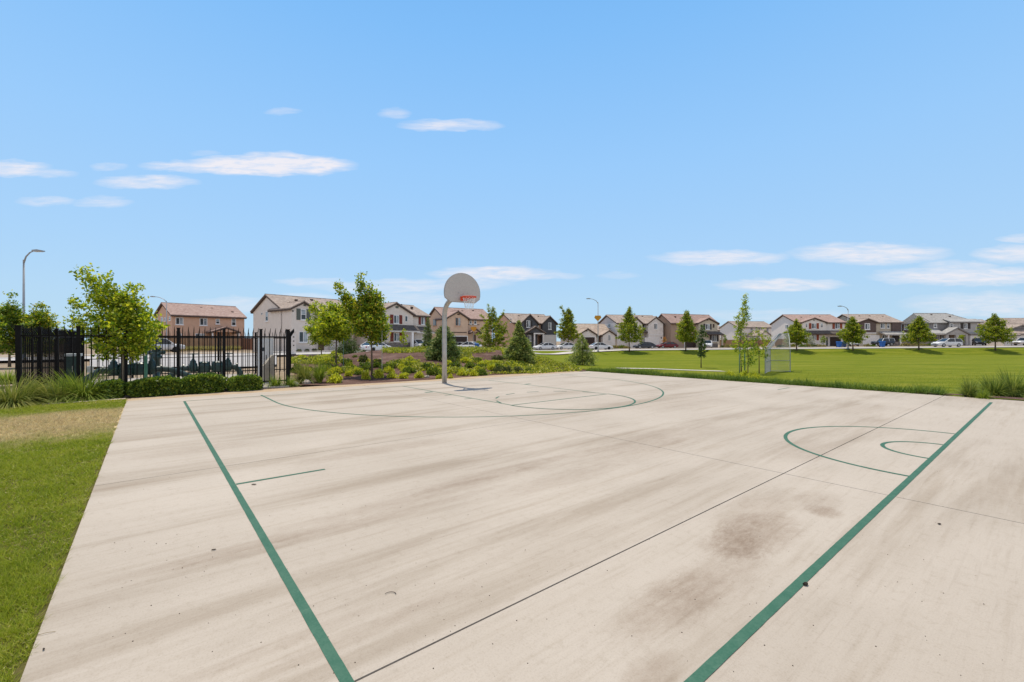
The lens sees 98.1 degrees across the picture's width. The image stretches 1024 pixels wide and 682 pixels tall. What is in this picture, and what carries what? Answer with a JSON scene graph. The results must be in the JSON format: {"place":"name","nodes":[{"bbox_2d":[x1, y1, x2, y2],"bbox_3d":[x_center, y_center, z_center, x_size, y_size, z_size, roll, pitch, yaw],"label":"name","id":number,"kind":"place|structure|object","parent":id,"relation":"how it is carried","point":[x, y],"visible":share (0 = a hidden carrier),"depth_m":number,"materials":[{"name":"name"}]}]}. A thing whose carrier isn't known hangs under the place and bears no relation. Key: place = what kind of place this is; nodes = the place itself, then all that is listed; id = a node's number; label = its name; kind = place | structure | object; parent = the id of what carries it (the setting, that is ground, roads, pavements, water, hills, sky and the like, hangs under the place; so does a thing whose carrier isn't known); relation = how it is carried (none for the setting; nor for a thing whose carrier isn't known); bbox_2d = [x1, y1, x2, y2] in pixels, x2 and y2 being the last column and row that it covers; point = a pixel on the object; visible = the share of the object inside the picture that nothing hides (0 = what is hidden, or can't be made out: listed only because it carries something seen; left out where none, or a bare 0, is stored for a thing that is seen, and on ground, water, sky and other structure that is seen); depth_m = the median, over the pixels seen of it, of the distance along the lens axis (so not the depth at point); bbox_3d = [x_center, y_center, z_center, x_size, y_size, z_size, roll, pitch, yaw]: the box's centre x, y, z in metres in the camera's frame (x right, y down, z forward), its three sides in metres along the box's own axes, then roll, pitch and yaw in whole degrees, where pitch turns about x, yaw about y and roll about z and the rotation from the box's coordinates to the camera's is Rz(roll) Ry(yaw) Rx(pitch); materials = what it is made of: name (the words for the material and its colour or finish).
{"place":"outdoors","nodes":[
{"label":"outdoors","id":0,"kind":"place"},
{"bbox_2d":[0,398,128,681],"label":"lawn","id":1,"kind":"structure","parent":0,"point":[20,669],"depth_m":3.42,"materials":[{"name":"green plant"}]},
{"bbox_2d":[90,354,275,366],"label":"street","id":2,"kind":"structure","parent":0,"point":[171,361],"depth_m":34.36,"materials":[{"name":"grey asphalt"}]},
{"bbox_2d":[86,373,288,398],"bbox_3d":[-11.988,1.603,15.711,5.902,0.235,7.300,0,0,-39],"label":"pad","id":3,"kind":"object","parent":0,"point":[265,386],"visible":0.14,"depth_m":14.83,"materials":[{"name":"concrete"}]},
{"bbox_2d":[64,353,82,384],"bbox_3d":[-14.566,0.970,14.769,0.384,1.100,0.580,0,0,-39],"label":"irrigation cabinet","id":4,"kind":"object","parent":3,"relation":"on","point":[69,361],"visible":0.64,"depth_m":14.56,"materials":[{"name":"metal"}]},
{"bbox_2d":[84,352,191,384],"bbox_3d":[-12.156,0.977,14.606,3.386,1.195,0.400,0,0,-39],"label":"backflow preventer","id":5,"kind":"object","parent":3,"relation":"on","point":[134,368],"visible":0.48,"depth_m":14.41,"materials":[{"name":"green paint"}]},
{"bbox_2d":[144,351,147,377],"bbox_3d":[-11.641,0.775,14.118,0.100,1.490,0.104,0,0,0],"label":"marker post","id":6,"kind":"object","parent":3,"relation":"on","point":[145,366],"visible":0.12,"depth_m":14.09,"materials":[{"name":"teal paint"}]},
{"bbox_2d":[148,347,165,376],"bbox_3d":[-13.124,0.860,16.397,0.600,1.320,0.390,0,0,0],"label":"standpipe","id":7,"kind":"object","parent":3,"relation":"on","point":[159,355],"visible":0.42,"depth_m":16.34,"materials":[{"name":"metal"}]},
{"bbox_2d":[167,353,241,376],"bbox_3d":[-11.752,0.980,17.000,2.500,1.040,0.400,0,0,-39],"label":"backflow preventer","id":8,"kind":"object","parent":3,"relation":"on","point":[196,367],"visible":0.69,"depth_m":16.93,"materials":[{"name":"green paint"}]},
{"bbox_2d":[262,355,273,384],"bbox_3d":[-8.549,1.050,15.613,0.520,1.080,0.800,0,0,-39],"label":"utility pedestal","id":9,"kind":"object","parent":3,"relation":"on","point":[267,367],"visible":0.49,"depth_m":15.59,"materials":[{"name":"beige metal"}]},
{"bbox_2d":[124,383,298,397],"bbox_3d":[-21.262,1.525,4.169,35.500,0.020,1.860,0,0,-39],"label":"planting bed","id":10,"kind":"object","parent":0,"point":[223,391],"visible":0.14,"depth_m":13.50,"materials":[{"name":"brown soil"}]},
{"bbox_2d":[0,371,78,408],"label":"grass clump","id":11,"kind":"object","parent":10,"relation":"on","point":[9,397],"visible":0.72,"depth_m":10.56,"materials":[{"name":"green plant"}]},
{"bbox_2d":[9,324,82,393],"bbox_3d":[-14.587,0.566,14.146,0.267,2.007,6.810,0,0,-34],"label":"picket fence","id":12,"kind":"object","parent":10,"relation":"on","point":[45,354],"visible":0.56,"depth_m":13.11,"materials":[{"name":"black metal"}]},
{"bbox_2d":[14,373,98,404],"bbox_3d":[-11.618,1.166,11.212,3.038,0.788,3.212,0,0,0],"label":"grass clump","id":13,"kind":"object","parent":10,"relation":"on","point":[50,392],"visible":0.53,"depth_m":11.02,"materials":[{"name":"green plant"}]},
{"bbox_2d":[33,366,123,402],"bbox_3d":[-11.443,1.073,11.614,3.234,0.974,3.166,0,0,-21],"label":"grass clump","id":14,"kind":"object","parent":10,"relation":"on","point":[94,389],"visible":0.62,"depth_m":11.45,"materials":[{"name":"green plant"}]},
{"bbox_2d":[96,378,125,398],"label":"clipped hedge","id":15,"kind":"object","parent":10,"relation":"on","point":[119,391],"visible":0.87,"depth_m":11.74,"materials":[{"name":"green plant"}]},
{"bbox_2d":[60,263,170,363],"bbox_3d":[-11.426,-0.356,12.765,2.550,3.869,1.883,0,0,-29],"label":"young tree","id":16,"kind":"object","parent":10,"relation":"on","point":[124,309],"visible":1,"depth_m":12.67,"materials":[{"name":"green plant"}]},
{"bbox_2d":[21,324,285,385],"bbox_3d":[-10.179,0.567,13.352,6.442,2.007,0.262,0,0,-39],"label":"picket fence","id":17,"kind":"object","parent":10,"relation":"on","point":[178,336],"visible":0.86,"depth_m":13.39,"materials":[{"name":"black metal"}]},
{"bbox_2d":[125,375,181,397],"bbox_3d":[-10.088,1.316,12.557,1.395,0.701,0.828,0,0,-39],"label":"clipped hedge","id":18,"kind":"object","parent":10,"relation":"on","point":[160,385],"visible":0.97,"depth_m":12.30,"materials":[{"name":"green plant"}]},
{"bbox_2d":[178,372,226,393],"bbox_3d":[-9.224,1.291,13.259,1.262,0.730,0.896,0,0,-39],"label":"clipped hedge","id":19,"kind":"object","parent":10,"relation":"on","point":[201,383],"visible":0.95,"depth_m":12.99,"materials":[{"name":"green plant"}]},
{"bbox_2d":[225,373,263,391],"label":"clipped hedge","id":20,"kind":"object","parent":10,"relation":"on","point":[248,382],"visible":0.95,"depth_m":13.62,"materials":[{"name":"green plant"}]},
{"bbox_2d":[267,375,286,387],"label":"grass clump","id":21,"kind":"object","parent":10,"relation":"on","point":[273,382],"visible":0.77,"depth_m":14.71,"materials":[{"name":"green plant"}]},
{"bbox_2d":[279,375,299,387],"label":"grass clump","id":22,"kind":"object","parent":10,"relation":"on","point":[290,382],"visible":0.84,"depth_m":14.92,"materials":[{"name":"green plant"}]},
{"bbox_2d":[258,337,272,375],"bbox_3d":[-9.621,0.660,17.352,0.558,1.700,0.550,0,0,-39],"label":"utility cabinet","id":23,"kind":"object","parent":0,"point":[267,347],"visible":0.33,"depth_m":17.17,"materials":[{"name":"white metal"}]},
{"bbox_2d":[24,371,579,407],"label":"path","id":24,"kind":"structure","parent":0,"point":[241,392],"depth_m":14.64,"materials":[{"name":"beige concrete"}]},
{"bbox_2d":[294,350,586,384],"bbox_3d":[-5.637,1.297,39.882,24.973,1.413,43.680,0,0,-26],"label":"planting bed","id":25,"kind":"object","parent":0,"point":[377,354],"visible":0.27,"depth_m":21.89,"materials":[{"name":"green plant"}]},
{"bbox_2d":[290,359,323,383],"bbox_3d":[-7.635,1.013,16.299,1.690,1.056,1.556,0,0,-15],"label":"grass clump","id":26,"kind":"object","parent":25,"relation":"on","point":[302,376],"visible":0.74,"depth_m":16.15,"materials":[{"name":"green plant"}]},
{"bbox_2d":[304,356,329,382],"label":"grass clump","id":27,"kind":"object","parent":25,"relation":"on","point":[319,375],"visible":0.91,"depth_m":16.28,"materials":[{"name":"green plant"}]},
{"bbox_2d":[302,300,333,353],"bbox_3d":[-14.701,-0.834,33.921,2.682,4.702,2.559,0,0,0],"label":"young tree","id":28,"kind":"object","parent":25,"relation":"on","point":[312,338],"visible":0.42,"depth_m":33.79,"materials":[{"name":"green plant"}]},
{"bbox_2d":[305,301,353,365],"bbox_3d":[-8.467,-0.354,21.389,2.799,3.194,2.513,0,0,0],"label":"young tree","id":29,"kind":"object","parent":25,"relation":"on","point":[332,319],"visible":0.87,"depth_m":21.03,"materials":[{"name":"green plant"}]},
{"bbox_2d":[326,372,342,382],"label":"shrub","id":30,"kind":"object","parent":25,"relation":"on","point":[334,378],"visible":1,"depth_m":16.25,"materials":[{"name":"green plant"}]},
{"bbox_2d":[333,271,392,375],"bbox_3d":[-6.270,-0.749,18.789,2.618,4.500,2.177,0,0,0],"label":"young tree","id":31,"kind":"object","parent":25,"relation":"on","point":[368,314],"visible":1,"depth_m":18.59,"materials":[{"name":"green plant"}]},
{"bbox_2d":[372,368,383,377],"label":"shrub","id":32,"kind":"object","parent":25,"relation":"on","point":[378,373],"visible":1,"depth_m":17.97,"materials":[{"name":"green plant"}]},
{"bbox_2d":[421,317,433,346],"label":"conifer","id":33,"kind":"object","parent":25,"relation":"on","point":[426,342],"visible":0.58,"depth_m":41.91,"materials":[{"name":"green plant"}]},
{"bbox_2d":[426,366,440,374],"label":"shrub","id":34,"kind":"object","parent":25,"relation":"on","point":[432,371],"visible":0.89,"depth_m":19.42,"materials":[{"name":"green plant"}]},
{"bbox_2d":[291,345,581,374],"bbox_3d":[-7.640,1.155,30.016,23.932,1.754,22.206,0,0,0],"label":"ground cover","id":35,"kind":"object","parent":25,"relation":"on","point":[547,365],"visible":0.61,"depth_m":23.51,"materials":[{"name":"green plant"}]},
{"bbox_2d":[421,324,463,360],"bbox_3d":[-3.743,0.080,24.130,2.329,2.011,2.126,0,0,0],"label":"conifer","id":36,"kind":"object","parent":25,"relation":"on","point":[435,350],"visible":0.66,"depth_m":23.78,"materials":[{"name":"green plant"}]},
{"bbox_2d":[476,305,510,349],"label":"street tree","id":37,"kind":"object","parent":25,"relation":"on","point":[498,335],"visible":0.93,"depth_m":49.82,"materials":[{"name":"green plant"}]},
{"bbox_2d":[502,320,536,362],"bbox_3d":[0.381,0.005,25.353,2.149,2.464,2.033,0,0,0],"label":"conifer","id":38,"kind":"object","parent":25,"relation":"on","point":[519,348],"visible":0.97,"depth_m":24.98,"materials":[{"name":"green plant"}]},
{"bbox_2d":[429,307,492,346],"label":"house","id":39,"kind":"structure","parent":0,"point":[461,322],"depth_m":87.57,"materials":[{"name":"beige paint"}]},
{"bbox_2d":[453,336,467,341],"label":"garage door","id":40,"kind":"structure","parent":39,"relation":"in","point":[458,338],"depth_m":85.79,"materials":[{"name":"white paint"}]},
{"bbox_2d":[0,341,999,390],"bbox_3d":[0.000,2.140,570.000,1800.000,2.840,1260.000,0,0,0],"label":"ground","id":41,"kind":"structure","parent":0,"point":[3,365],"depth_m":38.85,"materials":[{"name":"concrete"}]},
{"bbox_2d":[0,368,30,384],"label":"grass clump","id":42,"kind":"object","parent":41,"relation":"on","point":[10,376],"visible":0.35,"depth_m":15.80,"materials":[{"name":"green plant"}]},
{"bbox_2d":[0,289,38,366],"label":"young tree","id":43,"kind":"object","parent":41,"relation":"on","point":[9,314],"visible":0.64,"depth_m":26.82,"materials":[{"name":"green plant"}]},
{"bbox_2d":[4,301,75,355],"bbox_3d":[-29.922,-0.479,27.927,3.314,4.121,3.081,0,0,0],"label":"young tree","id":44,"kind":"object","parent":41,"relation":"on","point":[42,318],"visible":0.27,"depth_m":27.85,"materials":[{"name":"green plant"}]},
{"bbox_2d":[141,338,185,351],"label":"parked pickup","id":45,"kind":"object","parent":41,"relation":"on","point":[171,346],"visible":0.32,"depth_m":57.08,"materials":[{"name":"white paint"}]},
{"bbox_2d":[82,331,285,378],"bbox_3d":[-13.626,0.567,19.306,7.369,2.007,0.262,0,0,-39],"label":"picket fence","id":46,"kind":"object","parent":41,"relation":"on","point":[218,352],"visible":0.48,"depth_m":19.67,"materials":[{"name":"black metal"}]},
{"bbox_2d":[153,302,246,349],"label":"house","id":47,"kind":"structure","parent":41,"relation":"on","point":[192,317],"depth_m":80.55,"materials":[{"name":"brown paint"}]},
{"bbox_2d":[161,345,240,350],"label":"weeds","id":48,"kind":"object","parent":41,"relation":"on","point":[202,347],"visible":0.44,"depth_m":73.14,"materials":[{"name":"green plant"}]},
{"bbox_2d":[167,338,239,346],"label":"board fence","id":49,"kind":"object","parent":41,"relation":"on","point":[185,341],"visible":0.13,"depth_m":76.20,"materials":[{"name":"brown wood"}]},
{"bbox_2d":[240,338,251,349],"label":"board fence","id":50,"kind":"object","parent":41,"relation":"on","point":[246,344],"visible":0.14,"depth_m":77.49,"materials":[{"name":"brown wood"}]},
{"bbox_2d":[286,329,293,381],"bbox_3d":[-9.217,0.567,18.501,0.270,2.007,6.974,0,0,-26],"label":"picket fence","id":51,"kind":"object","parent":41,"relation":"on","point":[289,334],"visible":0.93,"depth_m":15.38,"materials":[{"name":"black metal"}]},
{"bbox_2d":[250,294,354,352],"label":"house","id":52,"kind":"structure","parent":41,"relation":"on","point":[273,312],"depth_m":65.08,"materials":[{"name":"white paint"}]},
{"bbox_2d":[298,331,307,342],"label":"window","id":53,"kind":"structure","parent":52,"relation":"in","point":[303,337],"depth_m":63.29,"materials":[{"name":"white glass"}]},
{"bbox_2d":[331,337,364,354],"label":"dark shrub","id":54,"kind":"object","parent":41,"relation":"on","point":[349,348],"visible":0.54,"depth_m":35.67,"materials":[{"name":"green plant"}]},
{"bbox_2d":[353,302,434,350],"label":"house","id":55,"kind":"structure","parent":41,"relation":"on","point":[411,319],"depth_m":74.25,"materials":[{"name":"white paint"}]},
{"bbox_2d":[496,313,557,349],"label":"house","id":56,"kind":"structure","parent":41,"relation":"on","point":[539,328],"depth_m":102.24,"materials":[{"name":"white paint"}]},
{"bbox_2d":[544,335,555,344],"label":"garage door","id":57,"kind":"structure","parent":56,"relation":"in","point":[549,338],"depth_m":103.05,"materials":[{"name":"white paint"}]},
{"bbox_2d":[553,305,581,342],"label":"street tree","id":58,"kind":"object","parent":41,"relation":"on","point":[569,331],"visible":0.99,"depth_m":98.19,"materials":[{"name":"green plant"}]},
{"bbox_2d":[561,323,616,348],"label":"house","id":59,"kind":"structure","parent":41,"relation":"on","point":[594,333],"depth_m":104.92,"materials":[{"name":"white paint"}]},
{"bbox_2d":[597,315,664,348],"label":"house","id":60,"kind":"structure","parent":41,"relation":"on","point":[653,326],"depth_m":108.05,"materials":[{"name":"white paint"}]},
{"bbox_2d":[656,342,678,347],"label":"parked car","id":61,"kind":"object","parent":41,"relation":"on","point":[668,344],"visible":0.98,"depth_m":97.28,"materials":[{"name":"red paint"}]},
{"bbox_2d":[658,313,723,347],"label":"house","id":62,"kind":"structure","parent":41,"relation":"on","point":[708,322],"depth_m":109.27,"materials":[{"name":"white paint"}]},
{"bbox_2d":[719,321,770,339],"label":"house","id":63,"kind":"structure","parent":41,"relation":"on","point":[727,329],"depth_m":150.81,"materials":[{"name":"white paint"}]},
{"bbox_2d":[720,340,771,345],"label":"board fence","id":64,"kind":"object","parent":41,"relation":"on","point":[731,342],"visible":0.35,"depth_m":123.32,"materials":[{"name":"brown wood"}]},
{"bbox_2d":[770,314,846,346],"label":"house","id":65,"kind":"structure","parent":41,"relation":"on","point":[827,326],"depth_m":115.00,"materials":[{"name":"white paint"}]},
{"bbox_2d":[829,336,841,345],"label":"garage door","id":66,"kind":"structure","parent":65,"relation":"in","point":[832,339],"depth_m":114.96,"materials":[{"name":"white paint"}]},
{"bbox_2d":[837,314,908,345],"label":"house","id":67,"kind":"structure","parent":41,"relation":"on","point":[876,327],"depth_m":114.65,"materials":[{"name":"white paint"}]},
{"bbox_2d":[863,335,879,345],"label":"garage door","id":68,"kind":"structure","parent":67,"relation":"in","point":[870,338],"depth_m":114.09,"materials":[{"name":"white paint"}]},
{"bbox_2d":[871,338,894,345],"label":"parked car","id":69,"kind":"object","parent":41,"relation":"on","point":[890,341],"visible":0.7,"depth_m":105.21,"materials":[{"name":"blue paint"}]},
{"bbox_2d":[901,313,985,345],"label":"house","id":70,"kind":"structure","parent":41,"relation":"on","point":[944,325],"depth_m":112.60,"materials":[{"name":"white paint"}]},
{"bbox_2d":[977,323,1023,345],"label":"house","id":71,"kind":"structure","parent":41,"relation":"on","point":[1018,328],"depth_m":113.29,"materials":[{"name":"white paint"}]},
{"bbox_2d":[985,318,1023,322],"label":"house","id":72,"kind":"structure","parent":41,"relation":"on","point":[1015,320],"depth_m":153.23,"materials":[{"name":"white paint"}]},
{"bbox_2d":[0,346,1018,360],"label":"street","id":73,"kind":"structure","parent":0,"point":[235,354],"depth_m":84.20,"materials":[{"name":"grey asphalt"}]},
{"bbox_2d":[359,342,390,351],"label":"parked car","id":74,"kind":"object","parent":73,"relation":"on","point":[365,346],"visible":0.54,"depth_m":60.57,"materials":[{"name":"white paint"}]},
{"bbox_2d":[533,343,556,349],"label":"parked car","id":75,"kind":"object","parent":73,"relation":"on","point":[549,346],"visible":0.98,"depth_m":89.31,"materials":[{"name":"white paint"}]},
{"bbox_2d":[556,342,574,349],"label":"parked car","id":76,"kind":"object","parent":73,"relation":"on","point":[566,345],"visible":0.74,"depth_m":92.78,"materials":[{"name":"white paint"}]},
{"bbox_2d":[588,342,612,349],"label":"parked car","id":77,"kind":"object","parent":73,"relation":"on","point":[602,345],"visible":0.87,"depth_m":89.71,"materials":[{"name":"white paint"}]},
{"bbox_2d":[633,342,655,348],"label":"parked car","id":78,"kind":"object","parent":73,"relation":"on","point":[649,345],"visible":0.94,"depth_m":95.25,"materials":[{"name":"grey paint"}]},
{"bbox_2d":[931,338,962,346],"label":"parked car","id":79,"kind":"object","parent":73,"relation":"on","point":[949,342],"visible":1,"depth_m":88.69,"materials":[{"name":"white paint"}]},
{"bbox_2d":[0,346,1023,359],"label":"sidewalk","id":80,"kind":"structure","parent":0,"point":[569,352],"depth_m":80.79,"materials":[{"name":"concrete"}]},
{"bbox_2d":[22,249,44,313],"bbox_3d":[-36.723,-2.738,34.000,1.712,8.515,0.440,0,0,0],"label":"street lamp","id":81,"kind":"object","parent":80,"relation":"on","point":[23,285],"visible":0.59,"depth_m":33.95,"materials":[{"name":"grey metal"}]},
{"bbox_2d":[290,331,296,355],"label":"marker pillar","id":82,"kind":"structure","parent":80,"relation":"on","point":[293,344],"depth_m":47.80,"materials":[{"name":"white paint"}]},
{"bbox_2d":[0,0,1023,341],"label":"sky","id":83,"kind":"structure","parent":0,"point":[649,157],"materials":[{"name":"blue"}]},
{"bbox_2d":[20,371,1023,681],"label":"pavement","id":84,"kind":"structure","parent":0,"point":[664,529],"depth_m":3.42,"materials":[{"name":"concrete"}]},
{"bbox_2d":[442,273,479,383],"bbox_3d":[-1.858,-0.381,15.267,1.470,3.842,1.470,0,0,6],"label":"basketball hoop","id":85,"kind":"object","parent":84,"relation":"on","point":[464,288],"visible":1,"depth_m":15.11,"materials":[{"name":"metal"}]},
{"bbox_2d":[85,345,1023,354],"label":"sidewalk","id":86,"kind":"structure","parent":0,"point":[623,348],"depth_m":94.14,"materials":[{"name":"concrete"}]},
{"bbox_2d":[534,347,1023,400],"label":"field","id":87,"kind":"structure","parent":0,"point":[908,362],"depth_m":47.79,"materials":[{"name":"green plant"}]},
{"bbox_2d":[563,335,598,365],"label":"conifer","id":88,"kind":"object","parent":87,"relation":"on","point":[578,358],"visible":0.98,"depth_m":44.35,"materials":[{"name":"green plant"}]},
{"bbox_2d":[614,307,645,351],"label":"street tree","id":89,"kind":"object","parent":87,"relation":"on","point":[629,326],"visible":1,"depth_m":79.58,"materials":[{"name":"green plant"}]},
{"bbox_2d":[675,310,698,350],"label":"street tree","id":90,"kind":"object","parent":87,"relation":"on","point":[687,322],"visible":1,"depth_m":79.62,"materials":[{"name":"green plant"}]},
{"bbox_2d":[694,324,708,367],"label":"young tree","id":91,"kind":"object","parent":87,"relation":"on","point":[702,347],"visible":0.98,"depth_m":40.34,"materials":[{"name":"green plant"}]},
{"bbox_2d":[730,294,751,373],"bbox_3d":[16.900,-0.543,32.852,1.441,6.049,1.371,0,0,42],"label":"young tree","id":92,"kind":"object","parent":87,"relation":"on","point":[741,324],"visible":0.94,"depth_m":32.80,"materials":[{"name":"green plant"}]},
{"bbox_2d":[739,338,761,373],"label":"young tree","id":93,"kind":"object","parent":87,"relation":"on","point":[747,353],"visible":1,"depth_m":30.25,"materials":[{"name":"green plant"}]},
{"bbox_2d":[748,327,774,372],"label":"young tree","id":94,"kind":"object","parent":87,"relation":"on","point":[762,336],"visible":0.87,"depth_m":32.95,"materials":[{"name":"green plant"}]},
{"bbox_2d":[583,366,952,395],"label":"edge grass","id":95,"kind":"structure","parent":87,"relation":"on","point":[909,389],"depth_m":15.55,"materials":[{"name":"green plant"}]},
{"bbox_2d":[765,333,790,372],"bbox_3d":[21.027,0.943,34.867,5.874,3.153,1.328,0,0,-43],"label":"chain link backstop","id":96,"kind":"object","parent":87,"relation":"on","point":[768,360],"visible":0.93,"depth_m":34.93,"materials":[{"name":"metal"}]},
{"bbox_2d":[783,318,811,350],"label":"street tree","id":97,"kind":"object","parent":87,"relation":"on","point":[795,328],"visible":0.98,"depth_m":79.76,"materials":[{"name":"green plant"}]},
{"bbox_2d":[836,316,867,350],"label":"street tree","id":98,"kind":"object","parent":87,"relation":"on","point":[854,332],"visible":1,"depth_m":79.56,"materials":[{"name":"green plant"}]},
{"bbox_2d":[899,315,937,349],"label":"street tree","id":99,"kind":"object","parent":87,"relation":"on","point":[922,334],"visible":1,"depth_m":79.94,"materials":[{"name":"green plant"}]},
{"bbox_2d":[957,371,1019,396],"bbox_3d":[20.069,1.812,18.576,2.274,1.185,2.208,0,0,0],"label":"grass clump","id":100,"kind":"object","parent":87,"relation":"on","point":[999,388],"visible":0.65,"depth_m":18.34,"materials":[{"name":"green plant"}]},
{"bbox_2d":[974,313,1016,350],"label":"street tree","id":101,"kind":"object","parent":87,"relation":"on","point":[998,332],"visible":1,"depth_m":79.26,"materials":[{"name":"green plant"}]},
{"bbox_2d":[992,365,1023,397],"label":"grass clump","id":102,"kind":"object","parent":87,"relation":"on","point":[1019,386],"visible":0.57,"depth_m":18.34,"materials":[{"name":"green plant"}]},
{"bbox_2d":[916,392,1023,399],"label":"planting bed","id":103,"kind":"object","parent":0,"point":[993,396],"visible":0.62,"depth_m":12.07,"materials":[{"name":"brown soil"}]},
{"bbox_2d":[951,376,989,397],"bbox_3d":[12.514,1.223,12.150,0.912,0.771,0.981,0,0,0],"label":"grass clump","id":104,"kind":"object","parent":103,"relation":"on","point":[969,387],"visible":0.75,"depth_m":12.08,"materials":[{"name":"green plant"}]},
{"bbox_2d":[969,388,993,399],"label":"grass clump","id":105,"kind":"object","parent":103,"relation":"on","point":[984,395],"visible":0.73,"depth_m":11.76,"materials":[{"name":"green plant"}]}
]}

